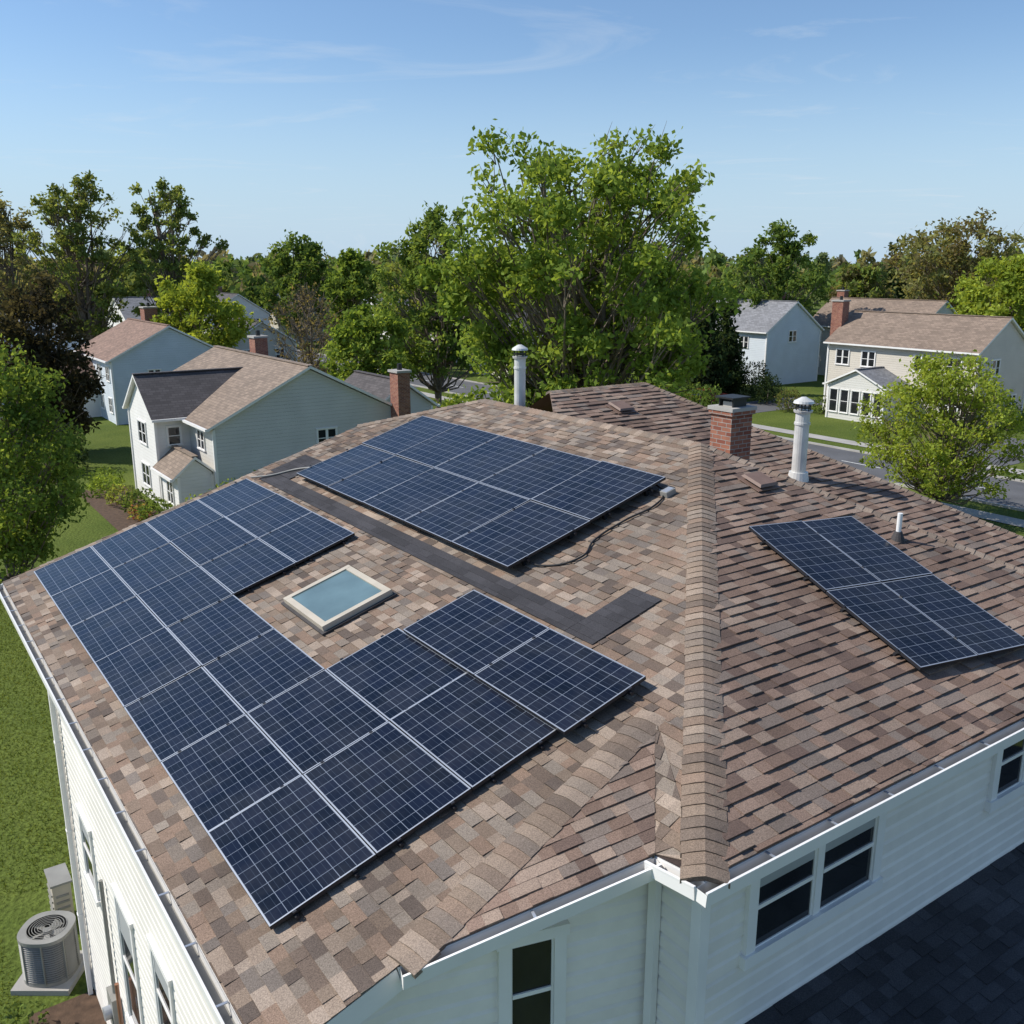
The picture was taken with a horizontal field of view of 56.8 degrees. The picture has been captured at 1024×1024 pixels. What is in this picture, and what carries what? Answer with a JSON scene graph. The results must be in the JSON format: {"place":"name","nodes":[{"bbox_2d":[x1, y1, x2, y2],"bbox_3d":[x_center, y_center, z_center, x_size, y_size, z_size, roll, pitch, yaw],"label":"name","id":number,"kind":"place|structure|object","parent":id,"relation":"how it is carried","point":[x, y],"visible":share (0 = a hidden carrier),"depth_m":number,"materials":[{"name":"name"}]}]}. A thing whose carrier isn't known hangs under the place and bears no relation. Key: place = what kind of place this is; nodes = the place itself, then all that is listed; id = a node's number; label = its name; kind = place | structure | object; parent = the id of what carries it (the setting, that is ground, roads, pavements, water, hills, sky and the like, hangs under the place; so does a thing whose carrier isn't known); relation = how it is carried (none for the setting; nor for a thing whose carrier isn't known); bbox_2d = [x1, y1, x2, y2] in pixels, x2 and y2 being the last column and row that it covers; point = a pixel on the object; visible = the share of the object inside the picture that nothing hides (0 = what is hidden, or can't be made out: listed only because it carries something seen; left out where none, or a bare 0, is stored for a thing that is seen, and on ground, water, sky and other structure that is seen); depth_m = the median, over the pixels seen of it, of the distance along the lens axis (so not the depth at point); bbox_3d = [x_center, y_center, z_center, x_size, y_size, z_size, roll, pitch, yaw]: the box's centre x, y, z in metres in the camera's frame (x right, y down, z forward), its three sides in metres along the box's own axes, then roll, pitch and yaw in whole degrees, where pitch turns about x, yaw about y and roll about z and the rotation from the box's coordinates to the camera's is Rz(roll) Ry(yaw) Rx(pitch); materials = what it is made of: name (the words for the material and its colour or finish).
{"place":"outdoors","nodes":[
{"label":"outdoors","id":0,"kind":"place"},
{"bbox_2d":[0,301,78,404],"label":"walls","id":1,"kind":"structure","parent":0,"point":[70,345],"depth_m":86.90,"materials":[{"name":"brick"}]},
{"bbox_2d":[108,289,197,332],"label":"walls","id":2,"kind":"structure","parent":0,"point":[117,323],"depth_m":125.23,"materials":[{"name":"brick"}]},
{"bbox_2d":[106,296,189,320],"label":"roof","id":3,"kind":"structure","parent":2,"relation":"on","point":[126,313],"depth_m":123.82,"materials":[{"name":"grey"}]},
{"bbox_2d":[233,310,296,361],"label":"walls","id":4,"kind":"structure","parent":0,"point":[241,344],"depth_m":110.60,"materials":[{"name":"plastic"}]},
{"bbox_2d":[204,286,269,332],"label":"walls","id":5,"kind":"structure","parent":4,"relation":"on","point":[261,314],"depth_m":140.77,"materials":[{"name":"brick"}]},
{"bbox_2d":[207,292,270,315],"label":"roof","id":6,"kind":"structure","parent":5,"relation":"on","point":[231,296],"depth_m":140.78,"materials":[{"name":"grey"}]},
{"bbox_2d":[208,318,298,342],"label":"roof","id":7,"kind":"structure","parent":4,"relation":"on","point":[254,324],"depth_m":110.24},
{"bbox_2d":[243,348,284,358],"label":"windows","id":8,"kind":"structure","parent":4,"relation":"attached to","point":[277,354],"depth_m":111.31,"materials":[{"name":"white glass"}]},
{"bbox_2d":[127,330,432,508],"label":"walls","id":9,"kind":"structure","parent":0,"point":[285,420],"depth_m":48.45,"materials":[{"name":"plastic"}]},
{"bbox_2d":[136,418,337,506],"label":"windows","id":10,"kind":"structure","parent":9,"relation":"attached to","point":[174,434],"depth_m":49.08,"materials":[{"name":"white glass"}]},
{"bbox_2d":[122,345,439,482],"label":"roof","id":11,"kind":"structure","parent":9,"relation":"on","point":[212,388],"depth_m":49.64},
{"bbox_2d":[468,306,549,379],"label":"walls","id":12,"kind":"structure","parent":0,"point":[484,364],"depth_m":108.74,"materials":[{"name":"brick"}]},
{"bbox_2d":[506,308,544,336],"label":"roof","id":13,"kind":"structure","parent":12,"relation":"on","point":[516,315],"depth_m":104.78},
{"bbox_2d":[0,276,1023,1023],"bbox_3d":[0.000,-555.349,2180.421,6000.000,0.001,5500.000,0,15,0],"label":"ground","id":14,"kind":"structure","parent":0,"point":[110,446],"depth_m":26.10,"materials":[{"name":"green plant"}]},
{"bbox_2d":[0,188,44,313],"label":"deciduous tree","id":15,"kind":"object","parent":14,"relation":"on","point":[7,226],"visible":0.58,"depth_m":105.53,"materials":[{"name":"green plant"}]},
{"bbox_2d":[0,580,71,1023],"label":"lawn grass","id":16,"kind":"structure","parent":14,"relation":"on","point":[37,807],"depth_m":23.55,"materials":[{"name":"green plant"}]},
{"bbox_2d":[10,910,84,995],"bbox_3d":[-8.150,7.743,16.691,1.000,1.000,1.000,0,15,0],"label":"air conditioner unit","id":17,"kind":"object","parent":14,"relation":"on","point":[51,957],"visible":1,"depth_m":16.39,"materials":[{"name":"painted metal"},{"name":"concrete"}]},
{"bbox_2d":[0,333,98,581],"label":"deciduous tree","id":18,"kind":"object","parent":14,"relation":"on","point":[31,539],"visible":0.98,"depth_m":35.95,"materials":[{"name":"green plant"}]},
{"bbox_2d":[8,419,90,477],"bbox_3d":[-29.881,-3.180,54.776,2.850,3.398,11.114,11,18,37],"label":"hedge","id":19,"kind":"object","parent":14,"relation":"on","point":[78,455],"visible":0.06,"depth_m":57.98,"materials":[{"name":"green plant"}]},
{"bbox_2d":[0,270,105,446],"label":"copper beech tree","id":20,"kind":"object","parent":14,"relation":"on","point":[44,311],"visible":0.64,"depth_m":60.39,"materials":[{"name":"brown plant"}]},
{"bbox_2d":[44,863,74,913],"bbox_3d":[-8.600,7.371,18.040,0.380,1.040,0.660,-10,18,-34],"label":"utility cabinet","id":21,"kind":"object","parent":14,"relation":"on","point":[59,879],"visible":0.73,"depth_m":17.79,"materials":[{"name":"metal"}]},
{"bbox_2d":[9,169,144,339],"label":"deciduous tree","id":22,"kind":"object","parent":14,"relation":"on","point":[53,208],"visible":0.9,"depth_m":100.80,"materials":[{"name":"green plant"}]},
{"bbox_2d":[29,486,158,1023],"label":"flower bed","id":23,"kind":"object","parent":14,"relation":"on","point":[84,1008],"visible":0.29,"depth_m":16.14,"materials":[{"name":"soil"}]},
{"bbox_2d":[1,1001,51,1023],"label":"shrub","id":24,"kind":"object","parent":23,"relation":"on","point":[29,1015],"visible":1,"depth_m":15.40,"materials":[{"name":"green plant"}]},
{"bbox_2d":[82,472,125,497],"bbox_3d":[-22.256,-1.510,51.676,2.241,1.392,2.177,0,15,0],"label":"shrub","id":25,"kind":"object","parent":23,"relation":"on","point":[113,478],"visible":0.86,"depth_m":51.45,"materials":[{"name":"green plant"}]},
{"bbox_2d":[84,465,124,487],"bbox_3d":[-23.005,-1.970,53.481,2.184,1.279,1.778,-5,15,-19],"label":"shrub","id":26,"kind":"object","parent":23,"relation":"on","point":[101,471],"visible":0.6,"depth_m":53.41,"materials":[{"name":"green plant"}]},
{"bbox_2d":[104,484,137,504],"bbox_3d":[-20.575,-0.899,49.759,1.690,1.096,1.845,0,15,0],"label":"shrub","id":27,"kind":"object","parent":23,"relation":"on","point":[111,498],"visible":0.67,"depth_m":49.64,"materials":[{"name":"green plant"}]},
{"bbox_2d":[127,501,155,521],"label":"shrub","id":28,"kind":"object","parent":23,"relation":"on","point":[132,512],"visible":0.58,"depth_m":46.66,"materials":[{"name":"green plant"}]},
{"bbox_2d":[119,487,164,514],"bbox_3d":[-18.732,-0.577,47.927,2.281,1.436,2.015,0,15,0],"label":"shrub","id":29,"kind":"object","parent":23,"relation":"on","point":[127,503],"visible":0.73,"depth_m":47.83,"materials":[{"name":"green plant"}]},
{"bbox_2d":[136,497,175,520],"bbox_3d":[-17.288,-0.098,46.214,2.217,1.421,1.831,0,15,0],"label":"shrub","id":30,"kind":"object","parent":23,"relation":"on","point":[149,509],"visible":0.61,"depth_m":45.91,"materials":[{"name":"green plant"}]},
{"bbox_2d":[84,303,210,424],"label":"walls","id":31,"kind":"structure","parent":14,"relation":"on","point":[168,349],"depth_m":75.48,"materials":[{"name":"plastic"}]},
{"bbox_2d":[96,362,161,413],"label":"windows","id":32,"kind":"structure","parent":31,"relation":"attached to","point":[110,400],"depth_m":75.60,"materials":[{"name":"white glass"}]},
{"bbox_2d":[64,318,213,378],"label":"roof","id":33,"kind":"structure","parent":31,"relation":"on","point":[118,340],"depth_m":77.97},
{"bbox_2d":[127,176,229,330],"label":"deciduous tree","id":34,"kind":"object","parent":14,"relation":"on","point":[167,265],"visible":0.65,"depth_m":102.64,"materials":[{"name":"green plant"}]},
{"bbox_2d":[150,259,260,348],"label":"deciduous tree","id":35,"kind":"object","parent":14,"relation":"on","point":[198,293],"visible":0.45,"depth_m":81.85,"materials":[{"name":"green plant"}]},
{"bbox_2d":[208,470,255,489],"bbox_3d":[-12.314,-0.381,44.380,4.526,3.091,4.490,12,19,39],"label":"shrub","id":36,"kind":"object","parent":14,"relation":"on","point":[216,486],"visible":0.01,"depth_m":44.65,"materials":[{"name":"green plant"}]},
{"bbox_2d":[254,229,340,343],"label":"deciduous tree","id":37,"kind":"object","parent":14,"relation":"on","point":[307,257],"visible":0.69,"depth_m":143.57,"materials":[{"name":"green plant"}]},
{"bbox_2d":[255,282,341,375],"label":"bare tree","id":38,"kind":"object","parent":14,"relation":"on","point":[311,355],"visible":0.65,"depth_m":76.39,"materials":[{"name":"brown plant"}]},
{"bbox_2d":[265,297,332,341],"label":"walls","id":39,"kind":"structure","parent":14,"relation":"on","point":[280,327],"depth_m":157.58,"materials":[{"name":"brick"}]},
{"bbox_2d":[319,247,380,361],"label":"deciduous tree","id":40,"kind":"object","parent":14,"relation":"on","point":[349,279],"visible":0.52,"depth_m":116.79,"materials":[{"name":"green plant"}]},
{"bbox_2d":[318,303,418,381],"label":"deciduous tree","id":41,"kind":"object","parent":14,"relation":"on","point":[376,353],"visible":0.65,"depth_m":71.68,"materials":[{"name":"green plant"}]},
{"bbox_2d":[374,249,434,347],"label":"deciduous tree","id":42,"kind":"object","parent":14,"relation":"on","point":[393,268],"visible":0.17,"depth_m":107.49,"materials":[{"name":"green plant"}]},
{"bbox_2d":[369,201,514,407],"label":"deciduous tree","id":43,"kind":"object","parent":14,"relation":"on","point":[439,359],"visible":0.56,"depth_m":76.68,"materials":[{"name":"green plant"}]},
{"bbox_2d":[433,388,475,406],"bbox_3d":[-3.514,-5.067,58.670,3.658,5.037,4.495,0,15,0],"label":"shrub","id":44,"kind":"object","parent":14,"relation":"on","point":[453,400],"visible":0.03,"depth_m":57.93,"materials":[{"name":"green plant"}]},
{"bbox_2d":[1,241,973,295],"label":"distant trees","id":45,"kind":"object","parent":14,"relation":"on","point":[712,259],"visible":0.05,"depth_m":255.64,"materials":[{"name":"green plant"}]},
{"bbox_2d":[0,249,1022,325],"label":"distant trees","id":46,"kind":"object","parent":14,"relation":"on","point":[251,281],"visible":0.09,"depth_m":163.41,"materials":[{"name":"green plant"}]},
{"bbox_2d":[1,241,1023,276],"bbox_3d":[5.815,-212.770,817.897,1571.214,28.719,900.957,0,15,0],"label":"distant trees","id":47,"kind":"object","parent":14,"relation":"on","point":[823,258],"visible":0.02,"depth_m":658.75,"materials":[{"name":"green plant"}]},
{"bbox_2d":[57,711,1023,1023],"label":"walls","id":48,"kind":"structure","parent":14,"relation":"on","point":[941,839],"depth_m":9.13,"materials":[{"name":"white"}]},
{"bbox_2d":[98,879,123,1023],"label":"electric meter","id":49,"kind":"object","parent":48,"relation":"attached to","point":[112,1010],"visible":0.98,"depth_m":13.82,"materials":[{"name":"metal"}]},
{"bbox_2d":[0,583,1023,1023],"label":"trim and gutters","id":50,"kind":"structure","parent":48,"relation":"attached to","point":[656,873],"depth_m":7.99,"materials":[{"name":"metal"}]},
{"bbox_2d":[2,382,1023,1023],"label":"roof","id":51,"kind":"structure","parent":48,"relation":"on","point":[774,700],"depth_m":9.89,"materials":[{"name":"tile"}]},
{"bbox_2d":[251,467,308,477],"bbox_3d":[-4.498,-0.803,18.726,1.427,0.327,0.207,4,15,15],"label":"solar cable","id":52,"kind":"object","parent":51,"relation":"on","point":[279,472],"visible":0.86,"depth_m":18.77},
{"bbox_2d":[34,478,557,929],"bbox_3d":[-3.652,1.395,13.353,4.004,1.260,11.552,-10,18,-34],"label":"solar panel array","id":53,"kind":"object","parent":51,"relation":"on","point":[383,744],"visible":1,"depth_m":10.76,"materials":[{"name":"glass"}]},
{"bbox_2d":[281,565,397,634],"bbox_3d":[-2.421,1.187,13.147,1.118,0.426,1.430,-10,18,-34],"label":"skylight","id":54,"kind":"object","parent":51,"relation":"on","point":[333,600],"visible":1,"depth_m":13.00,"materials":[{"name":"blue glass"}]},
{"bbox_2d":[259,455,661,644],"bbox_3d":[-1.683,0.152,15.078,1.102,0.337,10.600,-10,18,-34],"label":"dark valley flashing","id":55,"kind":"object","parent":51,"relation":"on","point":[607,619],"visible":0.97,"depth_m":12.67,"materials":[{"name":"metal"}]},
{"bbox_2d":[296,416,665,568],"bbox_3d":[-0.944,-0.596,15.989,2.817,0.946,7.221,-10,18,-34],"label":"solar panel array","id":56,"kind":"object","parent":51,"relation":"on","point":[506,502],"visible":1,"depth_m":15.16,"materials":[{"name":"glass"}]},
{"bbox_2d":[512,345,527,406],"bbox_3d":[0.167,-2.531,20.033,0.450,2.000,0.450,0,15,0],"label":"flue vent pipe","id":57,"kind":"object","parent":51,"relation":"attached to","point":[519,377],"visible":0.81,"depth_m":19.85,"materials":[{"name":"metal"}]},
{"bbox_2d":[403,590,645,734],"bbox_3d":[0.011,1.601,10.655,1.055,0.404,3.310,-10,18,-34],"label":"solar panel array","id":58,"kind":"object","parent":51,"relation":"on","point":[561,683],"visible":1,"depth_m":10.38,"materials":[{"name":"glass"}]},
{"bbox_2d":[525,484,663,566],"bbox_3d":[1.304,0.192,13.071,2.427,0.787,0.580,-10,18,-35],"label":"solar cable","id":59,"kind":"object","parent":51,"relation":"on","point":[607,530],"visible":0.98,"depth_m":12.94,"materials":[{"name":"rubber"}]},
{"bbox_2d":[606,401,636,413],"bbox_3d":[2.186,-2.108,18.976,0.480,0.195,0.425,-10,18,-34],"label":"roof vent","id":60,"kind":"object","parent":51,"relation":"on","point":[620,407],"visible":1,"depth_m":18.89,"materials":[{"name":"metal"}]},
{"bbox_2d":[659,486,675,497],"bbox_3d":[2.217,-0.296,13.684,0.196,0.130,0.250,-10,18,-34],"label":"junction box","id":61,"kind":"object","parent":51,"relation":"on","point":[667,492],"visible":1,"depth_m":13.60,"materials":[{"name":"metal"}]},
{"bbox_2d":[707,394,756,460],"bbox_3d":[3.720,-0.707,16.253,0.600,2.574,0.560,-10,18,-34],"label":"brick chimney","id":62,"kind":"object","parent":51,"relation":"on","point":[731,423],"visible":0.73,"depth_m":15.89,"materials":[{"name":"brick"}]},
{"bbox_2d":[737,471,780,491],"bbox_3d":[3.662,-0.462,14.018,0.480,0.195,0.425,-10,18,-34],"label":"roof vent","id":63,"kind":"object","parent":51,"relation":"on","point":[759,481],"visible":1,"depth_m":13.94,"materials":[{"name":"metal"}]},
{"bbox_2d":[788,397,814,481],"bbox_3d":[5.288,-1.210,17.340,0.488,1.800,0.488,0,15,0],"label":"flue vent pipe","id":64,"kind":"object","parent":51,"relation":"attached to","point":[798,471],"visible":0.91,"depth_m":17.22,"materials":[{"name":"metal"}]},
{"bbox_2d":[748,516,1023,669],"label":"solar panel array","id":65,"kind":"object","parent":51,"relation":"on","point":[917,615],"visible":1,"depth_m":11.59,"materials":[{"name":"glass"}]},
{"bbox_2d":[891,513,905,543],"bbox_3d":[5.374,0.216,13.139,0.219,0.410,0.219,0,15,0],"label":"plumbing vent pipe","id":66,"kind":"object","parent":51,"relation":"on","point":[897,536],"visible":1,"depth_m":13.10,"materials":[{"name":"plastic"}]},
{"bbox_2d":[75,739,1023,1023],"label":"windows","id":67,"kind":"structure","parent":48,"relation":"attached to","point":[793,901],"depth_m":8.62,"materials":[{"name":"black glass"}]},
{"bbox_2d":[413,118,750,406],"bbox_3d":[2.546,-6.812,39.695,12.989,17.619,15.563,0,15,0],"label":"deciduous tree","id":68,"kind":"object","parent":14,"relation":"on","point":[583,341],"visible":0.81,"depth_m":36.18,"materials":[{"name":"green plant"}]},
{"bbox_2d":[610,284,692,368],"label":"deciduous tree","id":69,"kind":"object","parent":14,"relation":"on","point":[683,315],"visible":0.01,"depth_m":92.46,"materials":[{"name":"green plant"}]},
{"bbox_2d":[630,379,721,406],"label":"hedge","id":70,"kind":"object","parent":14,"relation":"on","point":[695,392],"visible":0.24,"depth_m":79.58,"materials":[{"name":"green plant"}]},
{"bbox_2d":[683,388,726,403],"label":"parked car","id":71,"kind":"object","parent":14,"relation":"on","point":[710,394],"visible":0.12,"depth_m":84.84,"materials":[{"name":"paint"}]},
{"bbox_2d":[678,291,735,402],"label":"pine tree","id":72,"kind":"object","parent":14,"relation":"on","point":[715,369],"visible":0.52,"depth_m":86.08,"materials":[{"name":"green plant"}]},
{"bbox_2d":[710,299,747,394],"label":"pine tree","id":73,"kind":"object","parent":14,"relation":"on","point":[733,346],"visible":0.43,"depth_m":89.92,"materials":[{"name":"green plant"}]},
{"bbox_2d":[733,358,749,386],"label":"shrub","id":74,"kind":"object","parent":14,"relation":"on","point":[742,365],"visible":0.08,"depth_m":93.65,"materials":[{"name":"green plant"}]},
{"bbox_2d":[741,360,771,392],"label":"shrub","id":75,"kind":"object","parent":14,"relation":"on","point":[744,383],"visible":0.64,"depth_m":91.41,"materials":[{"name":"green plant"}]},
{"bbox_2d":[746,371,774,399],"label":"shrub","id":76,"kind":"object","parent":14,"relation":"on","point":[751,391],"visible":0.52,"depth_m":88.56,"materials":[{"name":"green plant"}]},
{"bbox_2d":[752,374,783,404],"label":"shrub","id":77,"kind":"object","parent":14,"relation":"on","point":[768,384],"visible":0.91,"depth_m":85.38,"materials":[{"name":"green plant"}]},
{"bbox_2d":[723,218,833,316],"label":"deciduous tree","id":78,"kind":"object","parent":14,"relation":"on","point":[781,267],"visible":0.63,"depth_m":103.36,"materials":[{"name":"green plant"}]},
{"bbox_2d":[738,292,820,384],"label":"walls","id":79,"kind":"structure","parent":14,"relation":"on","point":[785,361],"depth_m":99.79,"materials":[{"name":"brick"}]},
{"bbox_2d":[739,330,796,347],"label":"windows","id":80,"kind":"structure","parent":79,"relation":"attached to","point":[792,335],"depth_m":99.62,"materials":[{"name":"white glass"}]},
{"bbox_2d":[715,298,824,333],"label":"roof","id":81,"kind":"structure","parent":79,"relation":"on","point":[764,316],"depth_m":99.91,"materials":[{"name":"grey"}]},
{"bbox_2d":[774,386,800,411],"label":"shrub","id":82,"kind":"object","parent":14,"relation":"on","point":[786,406],"visible":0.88,"depth_m":81.26,"materials":[{"name":"green plant"}]},
{"bbox_2d":[812,393,826,413],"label":"shrub","id":83,"kind":"object","parent":14,"relation":"on","point":[819,406],"visible":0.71,"depth_m":80.31,"materials":[{"name":"green plant"}]},
{"bbox_2d":[824,262,897,304],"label":"deciduous tree","id":84,"kind":"object","parent":14,"relation":"on","point":[864,282],"visible":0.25,"depth_m":113.66,"materials":[{"name":"green plant"}]},
{"bbox_2d":[744,842,1023,1023],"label":"porch roof","id":85,"kind":"structure","parent":14,"relation":"on","point":[954,955],"depth_m":9.27,"materials":[{"name":"tile"}]},
{"bbox_2d":[878,238,907,298],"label":"pine tree","id":86,"kind":"object","parent":14,"relation":"on","point":[885,275],"visible":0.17,"depth_m":133.01,"materials":[{"name":"green plant"}]},
{"bbox_2d":[909,410,937,427],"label":"shrub","id":87,"kind":"object","parent":14,"relation":"on","point":[919,416],"visible":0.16,"depth_m":73.22,"materials":[{"name":"green plant"}]},
{"bbox_2d":[850,346,1023,504],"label":"deciduous tree","id":88,"kind":"object","parent":14,"relation":"on","point":[945,468],"visible":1,"depth_m":45.56,"materials":[{"name":"green plant"}]},
{"bbox_2d":[877,207,1023,312],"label":"deciduous tree","id":89,"kind":"object","parent":14,"relation":"on","point":[942,275],"visible":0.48,"depth_m":118.40,"materials":[{"name":"green plant"}]},
{"bbox_2d":[946,248,1023,331],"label":"deciduous tree","id":90,"kind":"object","parent":14,"relation":"on","point":[978,296],"visible":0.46,"depth_m":88.49,"materials":[{"name":"green plant"}]},
{"bbox_2d":[993,401,1023,427],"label":"shrub","id":91,"kind":"object","parent":14,"relation":"on","point":[1021,411],"visible":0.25,"depth_m":72.63,"materials":[{"name":"green plant"}]},
{"bbox_2d":[0,0,1023,263],"label":"sky","id":92,"kind":"structure","parent":0,"point":[860,124],"materials":[{"name":"blue"}]},
{"bbox_2d":[2,350,1023,511],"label":"road","id":93,"kind":"structure","parent":0,"point":[1014,500],"depth_m":59.90,"materials":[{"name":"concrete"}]},
{"bbox_2d":[420,391,1023,526],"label":"pavement","id":94,"kind":"structure","parent":0,"point":[997,518],"depth_m":57.78,"materials":[{"name":"concrete"}]},
{"bbox_2d":[746,397,1023,469],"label":"driveway","id":95,"kind":"structure","parent":0,"point":[765,407],"depth_m":68.46,"materials":[{"name":"concrete"}]},
{"bbox_2d":[817,287,953,374],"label":"walls","id":96,"kind":"structure","parent":0,"point":[826,335],"depth_m":108.49,"materials":[{"name":"brick"}]},
{"bbox_2d":[812,297,956,326],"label":"roof","id":97,"kind":"structure","parent":96,"relation":"on","point":[822,318],"depth_m":105.36,"materials":[{"name":"brown"}]},
{"bbox_2d":[822,296,1023,427],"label":"walls","id":98,"kind":"structure","parent":0,"point":[1006,345],"depth_m":75.71,"materials":[{"name":"plastic"}]},
{"bbox_2d":[826,348,1016,418],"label":"windows","id":99,"kind":"structure","parent":98,"relation":"attached to","point":[842,357],"depth_m":77.06,"materials":[{"name":"white glass"}]},
{"bbox_2d":[822,310,1023,390],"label":"roof","id":100,"kind":"structure","parent":98,"relation":"on","point":[949,333],"depth_m":75.83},
{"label":"walls","id":101,"kind":"object","parent":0,"visible":0},
{"bbox_2d":[358,294,408,311],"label":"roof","id":102,"kind":"structure","parent":101,"relation":"on","point":[381,300],"depth_m":142.79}
]}

